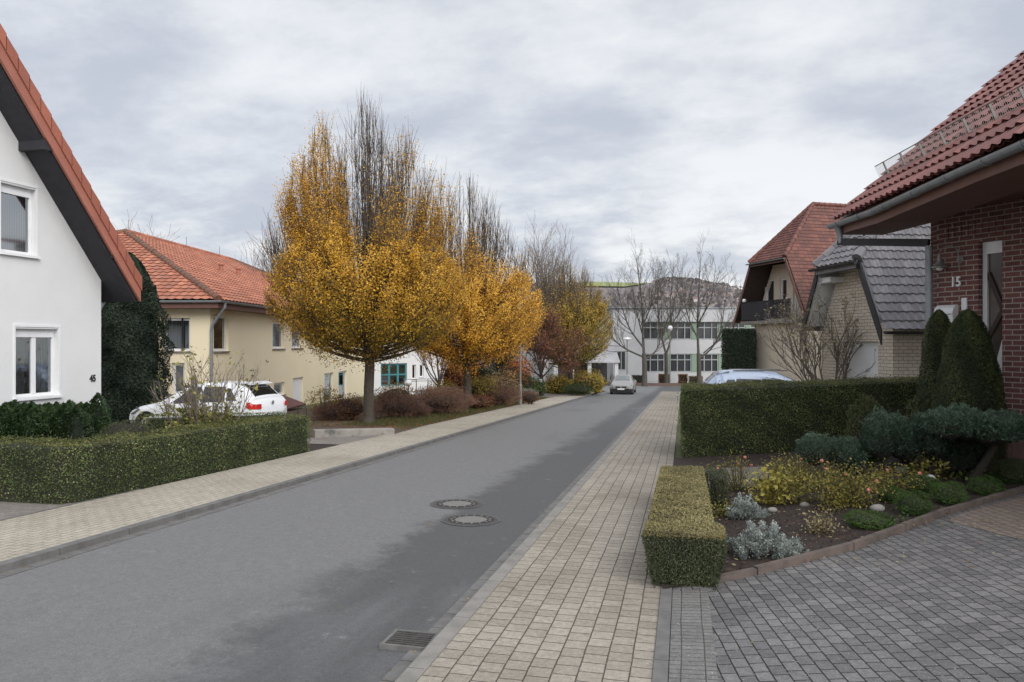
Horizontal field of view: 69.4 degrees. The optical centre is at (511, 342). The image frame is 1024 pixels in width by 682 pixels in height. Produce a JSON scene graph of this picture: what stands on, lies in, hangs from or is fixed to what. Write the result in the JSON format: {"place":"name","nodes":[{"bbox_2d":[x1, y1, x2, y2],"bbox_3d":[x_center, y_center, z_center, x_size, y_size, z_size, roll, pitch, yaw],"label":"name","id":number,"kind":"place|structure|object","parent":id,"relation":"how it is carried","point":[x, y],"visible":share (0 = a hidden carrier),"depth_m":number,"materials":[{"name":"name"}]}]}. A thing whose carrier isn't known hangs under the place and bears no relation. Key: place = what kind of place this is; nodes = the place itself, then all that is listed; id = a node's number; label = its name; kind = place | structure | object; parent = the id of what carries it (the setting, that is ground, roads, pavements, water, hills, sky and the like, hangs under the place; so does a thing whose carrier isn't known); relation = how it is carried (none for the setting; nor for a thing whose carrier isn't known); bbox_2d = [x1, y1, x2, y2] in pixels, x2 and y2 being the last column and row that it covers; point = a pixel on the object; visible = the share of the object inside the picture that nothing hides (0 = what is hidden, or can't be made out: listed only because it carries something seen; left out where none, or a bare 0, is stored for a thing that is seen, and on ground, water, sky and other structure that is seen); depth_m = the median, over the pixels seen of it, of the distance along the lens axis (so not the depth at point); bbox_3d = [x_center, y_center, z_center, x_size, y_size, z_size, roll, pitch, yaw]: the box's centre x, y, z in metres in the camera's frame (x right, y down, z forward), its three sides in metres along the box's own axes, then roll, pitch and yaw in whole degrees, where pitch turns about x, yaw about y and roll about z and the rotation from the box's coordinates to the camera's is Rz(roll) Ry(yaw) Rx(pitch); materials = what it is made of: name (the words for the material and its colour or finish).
{"place":"outdoors","nodes":[
{"label":"outdoors","id":0,"kind":"place"},
{"bbox_2d":[0,501,76,519],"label":"driveway","id":1,"kind":"structure","parent":0,"point":[9,509],"depth_m":9.99,"materials":[{"name":"concrete"}]},
{"bbox_2d":[149,444,336,487],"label":"garden soil","id":2,"kind":"structure","parent":0,"point":[313,447],"depth_m":17.81,"materials":[{"name":"soil"}]},
{"bbox_2d":[0,392,111,443],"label":"arborvitae hedge","id":3,"kind":"object","parent":2,"relation":"on","point":[80,420],"visible":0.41,"depth_m":12.36,"materials":[{"name":"green plant"}]},
{"bbox_2d":[95,419,155,439],"bbox_3d":[-6.581,1.746,12.604,1.017,0.894,1.026,0,0,13],"label":"box ball","id":4,"kind":"object","parent":2,"relation":"on","point":[125,425],"visible":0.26,"depth_m":12.45,"materials":[{"name":"green plant"}]},
{"bbox_2d":[101,252,176,424],"bbox_3d":[-11.907,-0.099,23.003,2.653,5.492,2.678,0,0,13],"label":"thuja tree","id":5,"kind":"object","parent":2,"relation":"on","point":[133,362],"visible":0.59,"depth_m":22.28,"materials":[{"name":"green plant"}]},
{"bbox_2d":[0,411,312,504],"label":"clipped hedge","id":6,"kind":"object","parent":2,"relation":"on","point":[49,471],"visible":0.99,"depth_m":11.45,"materials":[{"name":"green plant"}]},
{"bbox_2d":[132,341,269,432],"bbox_3d":[-6.010,1.197,14.513,2.221,2.474,2.860,0,0,13],"label":"magnolia shrub","id":7,"kind":"object","parent":2,"relation":"on","point":[192,413],"visible":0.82,"depth_m":14.39,"materials":[{"name":"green plant"}]},
{"bbox_2d":[141,407,283,432],"bbox_3d":[-6.520,1.955,16.373,3.156,1.116,0.828,0,0,-32],"label":"hedge","id":8,"kind":"object","parent":2,"relation":"on","point":[155,422],"visible":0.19,"depth_m":15.81,"materials":[{"name":"green plant"}]},
{"bbox_2d":[0,391,592,561],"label":"pavement","id":9,"kind":"structure","parent":0,"point":[27,534],"depth_m":11.33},
{"bbox_2d":[560,381,594,395],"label":"green cushion shrub","id":10,"kind":"object","parent":9,"relation":"on","point":[576,389],"visible":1,"depth_m":50.46,"materials":[{"name":"green plant"}]},
{"bbox_2d":[565,368,608,393],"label":"golden shrub","id":11,"kind":"object","parent":9,"relation":"on","point":[596,382],"visible":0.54,"depth_m":52.86,"materials":[{"name":"yellow plant"}]},
{"bbox_2d":[0,391,658,681],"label":"road","id":12,"kind":"structure","parent":0,"point":[244,592],"depth_m":7.18,"materials":[{"name":"grey asphalt"}]},
{"bbox_2d":[0,395,593,578],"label":"gutter","id":13,"kind":"object","parent":12,"relation":"on","point":[77,552],"visible":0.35,"depth_m":9.79,"materials":[{"name":"concrete"}]},
{"bbox_2d":[430,499,483,508],"bbox_3d":[-0.814,2.369,10.853,0.788,0.053,0.789,0,0,13],"label":"manhole cover","id":14,"kind":"object","parent":12,"relation":"on","point":[460,503],"visible":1,"depth_m":10.84,"materials":[{"name":"metal"}]},
{"bbox_2d":[441,513,500,525],"bbox_3d":[-0.535,2.335,9.733,0.804,0.053,0.801,0,0,13],"label":"manhole cover","id":15,"kind":"object","parent":12,"relation":"on","point":[470,519],"visible":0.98,"depth_m":9.72,"materials":[{"name":"metal"}]},
{"bbox_2d":[609,374,636,393],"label":"oncoming car","id":16,"kind":"object","parent":12,"relation":"on","point":[623,383],"visible":1,"depth_m":55.83,"materials":[{"name":"silver metal"}]},
{"bbox_2d":[307,425,425,444],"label":"parking yard","id":17,"kind":"structure","parent":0,"point":[335,440],"depth_m":19.44,"materials":[{"name":"concrete"}]},
{"bbox_2d":[129,378,286,425],"bbox_3d":[-8.327,1.687,20.281,4.000,1.663,2.114,0,0,14],"label":"parked car","id":18,"kind":"object","parent":17,"relation":"on","point":[266,397],"visible":0.38,"depth_m":19.62,"materials":[{"name":"white paint"}]},
{"bbox_2d":[312,428,394,437],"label":"concrete curb","id":19,"kind":"structure","parent":17,"relation":"on","point":[321,433],"depth_m":20.39,"materials":[{"name":"concrete"}]},
{"bbox_2d":[307,421,428,436],"bbox_3d":[-7.836,2.583,21.673,8.968,0.273,8.297,0,0,13],"label":"shrub bed","id":20,"kind":"object","parent":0,"point":[398,429],"visible":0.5,"depth_m":23.48,"materials":[{"name":"soil"}]},
{"bbox_2d":[248,89,475,423],"bbox_3d":[-4.824,-3.027,24.712,7.133,11.511,7.131,0,0,37],"label":"hornbeam tree","id":21,"kind":"object","parent":20,"relation":"on","point":[378,305],"visible":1,"depth_m":24.08,"materials":[{"name":"yellow plant"}]},
{"bbox_2d":[286,397,549,423],"bbox_3d":[-4.408,3.102,36.942,8.770,0.763,23.200,0,0,13],"label":"shrub bed","id":22,"kind":"object","parent":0,"point":[300,411],"visible":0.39,"depth_m":29.19,"materials":[{"name":"soil"}]},
{"bbox_2d":[303,381,342,417],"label":"yellow green shrub","id":23,"kind":"object","parent":22,"relation":"on","point":[323,397],"visible":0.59,"depth_m":27.40,"materials":[{"name":"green plant"}]},
{"bbox_2d":[309,401,349,420],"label":"twiggy shrub","id":24,"kind":"object","parent":22,"relation":"on","point":[324,412],"visible":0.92,"depth_m":25.95,"materials":[{"name":"plant"}]},
{"bbox_2d":[327,392,363,419],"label":"russet shrub","id":25,"kind":"object","parent":22,"relation":"on","point":[354,407],"visible":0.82,"depth_m":26.26,"materials":[{"name":"brown plant"}]},
{"bbox_2d":[374,378,415,406],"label":"brown shrub","id":26,"kind":"object","parent":22,"relation":"on","point":[395,390],"visible":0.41,"depth_m":30.69,"materials":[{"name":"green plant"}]},
{"bbox_2d":[374,390,428,417],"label":"twiggy shrub","id":27,"kind":"object","parent":22,"relation":"on","point":[392,406],"visible":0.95,"depth_m":27.25,"materials":[{"name":"brown plant"}]},
{"bbox_2d":[408,384,477,413],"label":"twiggy shrub","id":28,"kind":"object","parent":22,"relation":"on","point":[438,402],"visible":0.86,"depth_m":29.57,"materials":[{"name":"brown plant"}]},
{"bbox_2d":[341,396,548,426],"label":"grass","id":29,"kind":"structure","parent":22,"relation":"on","point":[400,423],"depth_m":26.71,"materials":[{"name":"green plant"}]},
{"bbox_2d":[439,349,472,393],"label":"beech hedge","id":30,"kind":"object","parent":22,"relation":"on","point":[455,378],"visible":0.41,"depth_m":41.41,"materials":[{"name":"orange plant"}]},
{"bbox_2d":[396,173,547,409],"bbox_3d":[-1.983,-2.394,33.514,7.474,10.822,7.651,0,0,13],"label":"hornbeam tree","id":31,"kind":"object","parent":22,"relation":"on","point":[489,310],"visible":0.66,"depth_m":32.58,"materials":[{"name":"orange plant"}]},
{"bbox_2d":[463,374,503,404],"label":"golden shrub","id":32,"kind":"object","parent":22,"relation":"on","point":[481,387],"visible":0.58,"depth_m":36.01,"materials":[{"name":"yellow plant"}]},
{"bbox_2d":[477,381,522,405],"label":"russet shrub","id":33,"kind":"object","parent":22,"relation":"on","point":[501,397],"visible":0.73,"depth_m":36.09,"materials":[{"name":"plant"}]},
{"bbox_2d":[471,352,534,387],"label":"spreading conifer","id":34,"kind":"object","parent":22,"relation":"on","point":[492,367],"visible":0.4,"depth_m":41.79,"materials":[{"name":"brown plant"}]},
{"bbox_2d":[486,368,524,401],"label":"golden shrub","id":35,"kind":"object","parent":22,"relation":"on","point":[500,380],"visible":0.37,"depth_m":39.15,"materials":[{"name":"brown plant"}]},
{"bbox_2d":[413,393,562,396],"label":"yard driveway","id":36,"kind":"structure","parent":0,"point":[549,395],"depth_m":50.40,"materials":[{"name":"concrete"}]},
{"bbox_2d":[543,373,574,393],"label":"golden shrub","id":37,"kind":"object","parent":36,"relation":"on","point":[555,384],"visible":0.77,"depth_m":52.87,"materials":[{"name":"yellow plant"}]},
{"bbox_2d":[0,0,1023,288],"label":"sky","id":38,"kind":"structure","parent":0,"point":[659,124],"materials":[{"name":"grey"}]},
{"bbox_2d":[312,281,739,366],"bbox_3d":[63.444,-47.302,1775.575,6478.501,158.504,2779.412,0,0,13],"label":"hill","id":39,"kind":"structure","parent":0,"point":[607,288],"depth_m":1245.77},
{"bbox_2d":[455,276,742,355],"bbox_3d":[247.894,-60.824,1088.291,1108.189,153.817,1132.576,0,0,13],"label":"distant woods","id":40,"kind":"object","parent":39,"relation":"on","point":[719,297],"visible":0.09,"depth_m":1139.52,"materials":[{"name":"plant"}]},
{"bbox_2d":[293,368,793,681],"bbox_3d":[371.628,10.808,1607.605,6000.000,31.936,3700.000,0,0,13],"label":"ground","id":41,"kind":"structure","parent":0,"point":[677,448],"depth_m":20.15,"materials":[{"name":"grey stone"}]},
{"bbox_2d":[0,24,141,404],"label":"white house","id":42,"kind":"structure","parent":41,"relation":"on","point":[68,270],"depth_m":13.45,"materials":[{"name":"paint"}]},
{"bbox_2d":[0,177,40,258],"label":"window","id":43,"kind":"structure","parent":42,"relation":"in","point":[12,199],"depth_m":13.13,"materials":[{"name":"white plastic"}]},
{"bbox_2d":[13,324,62,400],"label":"window","id":44,"kind":"structure","parent":42,"relation":"in","point":[38,338],"depth_m":13.47,"materials":[{"name":"white plastic"}]},
{"bbox_2d":[116,220,364,404],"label":"cream building","id":45,"kind":"structure","parent":41,"relation":"on","point":[212,303],"depth_m":30.18,"materials":[{"name":"beige paint"}]},
{"bbox_2d":[163,318,190,352],"bbox_3d":[-11.815,-0.269,26.147,1.067,1.215,0.310,0,0,2],"label":"window","id":46,"kind":"structure","parent":45,"relation":"in","point":[175,329],"depth_m":26.28,"materials":[{"name":"glass"}]},
{"bbox_2d":[182,315,230,352],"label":"window","id":47,"kind":"structure","parent":45,"relation":"in","point":[218,325],"depth_m":27.17,"materials":[{"name":"white plastic"}]},
{"bbox_2d":[0,394,591,572],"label":"kerb","id":48,"kind":"structure","parent":41,"relation":"on","point":[31,558],"depth_m":9.97,"materials":[{"name":"concrete"}]},
{"bbox_2d":[374,337,448,394],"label":"white annexe","id":49,"kind":"structure","parent":41,"relation":"on","point":[409,367],"depth_m":50.36,"materials":[{"name":"paint"}]},
{"bbox_2d":[379,392,659,681],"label":"gutter","id":50,"kind":"object","parent":41,"relation":"on","point":[400,667],"visible":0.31,"depth_m":6.98,"materials":[{"name":"concrete"}]},
{"bbox_2d":[379,629,438,651],"bbox_3d":[-0.738,2.181,5.398,0.360,0.063,0.315,0,0,13],"label":"drain grate","id":51,"kind":"object","parent":50,"relation":"on","point":[402,640],"visible":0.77,"depth_m":5.34,"materials":[{"name":"metal"}]},
{"bbox_2d":[395,391,662,681],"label":"kerb","id":52,"kind":"structure","parent":41,"relation":"on","point":[420,664],"depth_m":6.42,"materials":[{"name":"concrete"}]},
{"bbox_2d":[496,213,583,318],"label":"bare tree","id":53,"kind":"object","parent":41,"relation":"on","point":[539,268],"visible":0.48,"depth_m":64.85,"materials":[{"name":"brown plant"}]},
{"bbox_2d":[491,294,598,395],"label":"red leaved tree","id":54,"kind":"object","parent":41,"relation":"on","point":[544,336],"visible":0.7,"depth_m":48.92,"materials":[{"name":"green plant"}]},
{"bbox_2d":[530,255,613,393],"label":"hornbeam tree","id":55,"kind":"object","parent":41,"relation":"on","point":[592,317],"visible":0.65,"depth_m":52.41,"materials":[{"name":"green plant"}]},
{"bbox_2d":[548,334,619,381],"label":"school shelter","id":56,"kind":"object","parent":41,"relation":"on","point":[612,357],"visible":0.22,"depth_m":82.02,"materials":[{"name":"paint"}]},
{"bbox_2d":[598,236,681,385],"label":"bare tree","id":57,"kind":"object","parent":41,"relation":"on","point":[644,357],"visible":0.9,"depth_m":80.03,"materials":[{"name":"brown plant"}]},
{"bbox_2d":[652,585,671,681],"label":"driveway kerb","id":58,"kind":"structure","parent":41,"relation":"on","point":[661,662],"depth_m":5.29,"materials":[{"name":"concrete"}]},
{"bbox_2d":[645,253,697,382],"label":"bare tree","id":59,"kind":"object","parent":41,"relation":"on","point":[666,378],"visible":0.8,"depth_m":83.97,"materials":[{"name":"brown plant"}]},
{"bbox_2d":[600,307,754,382],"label":"school building","id":60,"kind":"structure","parent":41,"relation":"on","point":[684,352],"depth_m":88.17,"materials":[{"name":"paint"}]},
{"bbox_2d":[646,354,663,371],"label":"window","id":61,"kind":"structure","parent":60,"relation":"in","point":[655,363],"depth_m":88.29,"materials":[{"name":"white glass"}]},
{"bbox_2d":[671,354,690,371],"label":"window","id":62,"kind":"structure","parent":60,"relation":"in","point":[679,362],"depth_m":88.40,"materials":[{"name":"white glass"}]},
{"bbox_2d":[700,354,717,371],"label":"window","id":63,"kind":"structure","parent":60,"relation":"in","point":[709,362],"depth_m":88.55,"materials":[{"name":"white glass"}]},
{"bbox_2d":[665,232,744,383],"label":"bare tree","id":64,"kind":"object","parent":41,"relation":"on","point":[699,356],"visible":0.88,"depth_m":81.87,"materials":[{"name":"brown plant"}]},
{"bbox_2d":[720,328,756,369],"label":"tall hedge","id":65,"kind":"object","parent":41,"relation":"on","point":[738,349],"visible":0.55,"depth_m":40.28,"materials":[{"name":"green plant"}]},
{"bbox_2d":[703,369,795,386],"bbox_3d":[8.071,1.612,23.139,4.250,1.562,2.150,0,0,10],"label":"parked car","id":66,"kind":"object","parent":41,"relation":"on","point":[722,376],"visible":0.2,"depth_m":22.68,"materials":[{"name":"blue paint"}]},
{"bbox_2d":[733,202,848,380],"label":"house","id":67,"kind":"structure","parent":41,"relation":"on","point":[786,256],"depth_m":40.03,"materials":[{"name":"red tile"}]},
{"bbox_2d":[675,372,922,457],"bbox_3d":[6.493,1.566,15.685,5.925,1.993,1.535,0,0,13],"label":"hedge","id":68,"kind":"object","parent":41,"relation":"on","point":[753,417],"visible":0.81,"depth_m":15.39,"materials":[{"name":"green plant"}]},
{"bbox_2d":[754,275,875,380],"bbox_3d":[8.313,-0.158,19.402,3.586,3.732,3.848,0,0,13],"label":"bare magnolia","id":69,"kind":"object","parent":41,"relation":"on","point":[804,342],"visible":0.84,"depth_m":19.34,"materials":[{"name":"brown plant"}]},
{"bbox_2d":[661,452,1023,587],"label":"planting bed","id":70,"kind":"object","parent":41,"relation":"on","point":[789,509],"visible":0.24,"depth_m":9.36,"materials":[{"name":"soil"}]},
{"bbox_2d":[648,465,714,536],"bbox_3d":[2.044,1.993,8.892,0.676,0.688,4.122,0,0,13],"label":"box hedge","id":71,"kind":"object","parent":70,"relation":"on","point":[680,493],"visible":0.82,"depth_m":8.30,"materials":[{"name":"green plant"}]},
{"bbox_2d":[641,519,728,590],"bbox_3d":[1.559,1.920,6.701,0.756,0.567,0.559,0,0,13],"label":"box hedge","id":72,"kind":"object","parent":70,"relation":"on","point":[678,554],"visible":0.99,"depth_m":6.52,"materials":[{"name":"green plant"}]},
{"bbox_2d":[705,466,728,508],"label":"shrub","id":73,"kind":"object","parent":70,"relation":"on","point":[717,480],"visible":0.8,"depth_m":9.95,"materials":[{"name":"green plant"}]},
{"bbox_2d":[701,447,776,491],"bbox_3d":[3.439,1.913,11.288,1.118,0.729,0.937,0,0,-14],"label":"rose bush","id":74,"kind":"object","parent":70,"relation":"on","point":[734,482],"visible":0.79,"depth_m":11.27,"materials":[{"name":"green plant"}]},
{"bbox_2d":[724,491,770,519],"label":"lavender bush","id":75,"kind":"object","parent":70,"relation":"on","point":[746,509],"visible":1,"depth_m":9.18,"materials":[{"name":"grey plant"}]},
{"bbox_2d":[725,518,810,559],"bbox_3d":[2.569,1.958,7.405,0.831,0.387,0.607,0,0,13],"label":"lavender bush","id":76,"kind":"object","parent":70,"relation":"on","point":[770,542],"visible":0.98,"depth_m":7.33,"materials":[{"name":"grey plant"}]},
{"bbox_2d":[743,463,795,504],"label":"yellow leaved shrub","id":77,"kind":"object","parent":70,"relation":"on","point":[767,486],"visible":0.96,"depth_m":9.95,"materials":[{"name":"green plant"}]},
{"bbox_2d":[756,447,818,490],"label":"rose bush","id":78,"kind":"object","parent":70,"relation":"on","point":[794,474],"visible":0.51,"depth_m":10.96,"materials":[{"name":"green plant"}]},
{"bbox_2d":[762,463,820,503],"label":"yellow leaved shrub","id":79,"kind":"object","parent":70,"relation":"on","point":[792,493],"visible":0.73,"depth_m":9.96,"materials":[{"name":"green plant"}]},
{"bbox_2d":[793,504,844,536],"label":"variegated perennial","id":80,"kind":"object","parent":70,"relation":"on","point":[819,528],"visible":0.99,"depth_m":8.12,"materials":[{"name":"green plant"}]},
{"bbox_2d":[794,431,869,471],"bbox_3d":[4.869,1.645,11.275,1.092,0.619,1.294,0,0,13],"label":"blue juniper","id":81,"kind":"object","parent":70,"relation":"on","point":[848,448],"visible":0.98,"depth_m":11.00,"materials":[{"name":"green plant"}]},
{"bbox_2d":[794,453,896,508],"bbox_3d":[4.275,1.759,9.508,1.240,0.705,1.255,0,0,13],"label":"shrub","id":82,"kind":"object","parent":70,"relation":"on","point":[852,500],"visible":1,"depth_m":9.40,"materials":[{"name":"green plant"}]},
{"bbox_2d":[844,392,883,438],"bbox_3d":[6.067,1.396,12.702,0.696,1.099,0.679,0,0,13],"label":"clipped box","id":83,"kind":"object","parent":70,"relation":"on","point":[856,425],"visible":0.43,"depth_m":12.62,"materials":[{"name":"green plant"}]},
{"bbox_2d":[840,509,896,530],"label":"cushion plant","id":84,"kind":"object","parent":70,"relation":"on","point":[867,521],"visible":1,"depth_m":8.19,"materials":[{"name":"green plant"}]},
{"bbox_2d":[860,455,925,496],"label":"rose bush","id":85,"kind":"object","parent":70,"relation":"on","point":[897,480],"visible":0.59,"depth_m":9.83,"materials":[{"name":"green plant"}]},
{"bbox_2d":[856,405,955,463],"bbox_3d":[5.837,1.359,10.915,1.299,0.866,1.269,0,0,13],"label":"blue juniper","id":86,"kind":"object","parent":70,"relation":"on","point":[894,435],"visible":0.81,"depth_m":10.64,"materials":[{"name":"green plant"}]},
{"bbox_2d":[893,490,934,514],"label":"cushion plant","id":87,"kind":"object","parent":70,"relation":"on","point":[917,505],"visible":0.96,"depth_m":8.69,"materials":[{"name":"green plant"}]},
{"bbox_2d":[902,473,939,492],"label":"cushion plant","id":88,"kind":"object","parent":70,"relation":"on","point":[928,485],"visible":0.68,"depth_m":9.82,"materials":[{"name":"green plant"}]},
{"bbox_2d":[902,451,955,481],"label":"hydrangea","id":89,"kind":"object","parent":70,"relation":"on","point":[923,465],"visible":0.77,"depth_m":10.51,"materials":[{"name":"green plant"}]},
{"bbox_2d":[914,309,953,414],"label":"topiary column","id":90,"kind":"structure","parent":70,"relation":"on","point":[936,328],"depth_m":11.90,"materials":[{"name":"green plant"}]},
{"bbox_2d":[928,480,971,504],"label":"cushion plant","id":91,"kind":"object","parent":70,"relation":"on","point":[950,494],"visible":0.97,"depth_m":9.13,"materials":[{"name":"green plant"}]},
{"bbox_2d":[926,438,989,472],"bbox_3d":[6.397,1.527,10.656,0.890,0.675,1.008,0,0,13],"label":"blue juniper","id":92,"kind":"object","parent":70,"relation":"on","point":[968,455],"visible":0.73,"depth_m":10.38,"materials":[{"name":"green plant"}]},
{"bbox_2d":[931,309,1007,473],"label":"topiary column","id":93,"kind":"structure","parent":70,"relation":"on","point":[968,364],"depth_m":10.86,"materials":[{"name":"green plant"}]},
{"bbox_2d":[916,402,1023,486],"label":"blue juniper","id":94,"kind":"object","parent":70,"relation":"on","point":[994,428],"visible":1,"depth_m":9.93,"materials":[{"name":"green plant"}]},
{"bbox_2d":[966,474,1006,495],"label":"cushion plant","id":95,"kind":"object","parent":70,"relation":"on","point":[986,487],"visible":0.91,"depth_m":9.57,"materials":[{"name":"green plant"}]},
{"bbox_2d":[991,457,1023,484],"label":"cushion plant","id":96,"kind":"object","parent":70,"relation":"on","point":[1011,474],"visible":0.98,"depth_m":10.20,"materials":[{"name":"green plant"}]},
{"bbox_2d":[800,223,930,381],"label":"beige brick garage","id":97,"kind":"structure","parent":41,"relation":"on","point":[888,284],"depth_m":18.19,"materials":[{"name":"beige brick"}]},
{"bbox_2d":[847,342,877,380],"bbox_3d":[8.985,0.900,18.827,0.065,1.857,1.472,0,0,-8],"label":"garage door","id":98,"kind":"structure","parent":97,"relation":"in","point":[864,358],"depth_m":18.79,"materials":[{"name":"white plastic"}]},
{"bbox_2d":[710,485,1023,583],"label":"bed edging","id":99,"kind":"object","parent":41,"relation":"on","point":[778,564],"visible":0.57,"depth_m":7.52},
{"bbox_2d":[826,50,1023,458],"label":"red brick house","id":100,"kind":"structure","parent":41,"relation":"on","point":[955,179],"depth_m":11.80,"materials":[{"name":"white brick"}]},
{"bbox_2d":[983,240,1004,401],"bbox_3d":[7.805,-0.352,12.003,0.220,2.608,0.484,0,0,-24],"label":"door","id":101,"kind":"structure","parent":100,"relation":"in","point":[992,251],"depth_m":12.06,"materials":[{"name":"white plastic"}]},
{"bbox_2d":[417,391,679,681],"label":"pavement","id":102,"kind":"structure","parent":0,"point":[574,596],"depth_m":6.27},
{"bbox_2d":[602,385,681,391],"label":"cross road","id":103,"kind":"structure","parent":0,"point":[651,388],"depth_m":71.66,"materials":[{"name":"asphalt"}]},
{"bbox_2d":[673,493,1023,681],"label":"driveway","id":104,"kind":"structure","parent":0,"point":[913,615],"depth_m":5.55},
{"bbox_2d":[668,585,717,681],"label":"edge setts","id":105,"kind":"structure","parent":104,"relation":"on","point":[692,654],"depth_m":5.28,"materials":[{"name":"grey stone"}]},
{"bbox_2d":[948,496,1023,539],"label":"driveway band","id":106,"kind":"object","parent":104,"relation":"on","point":[1012,522],"visible":1,"depth_m":8.36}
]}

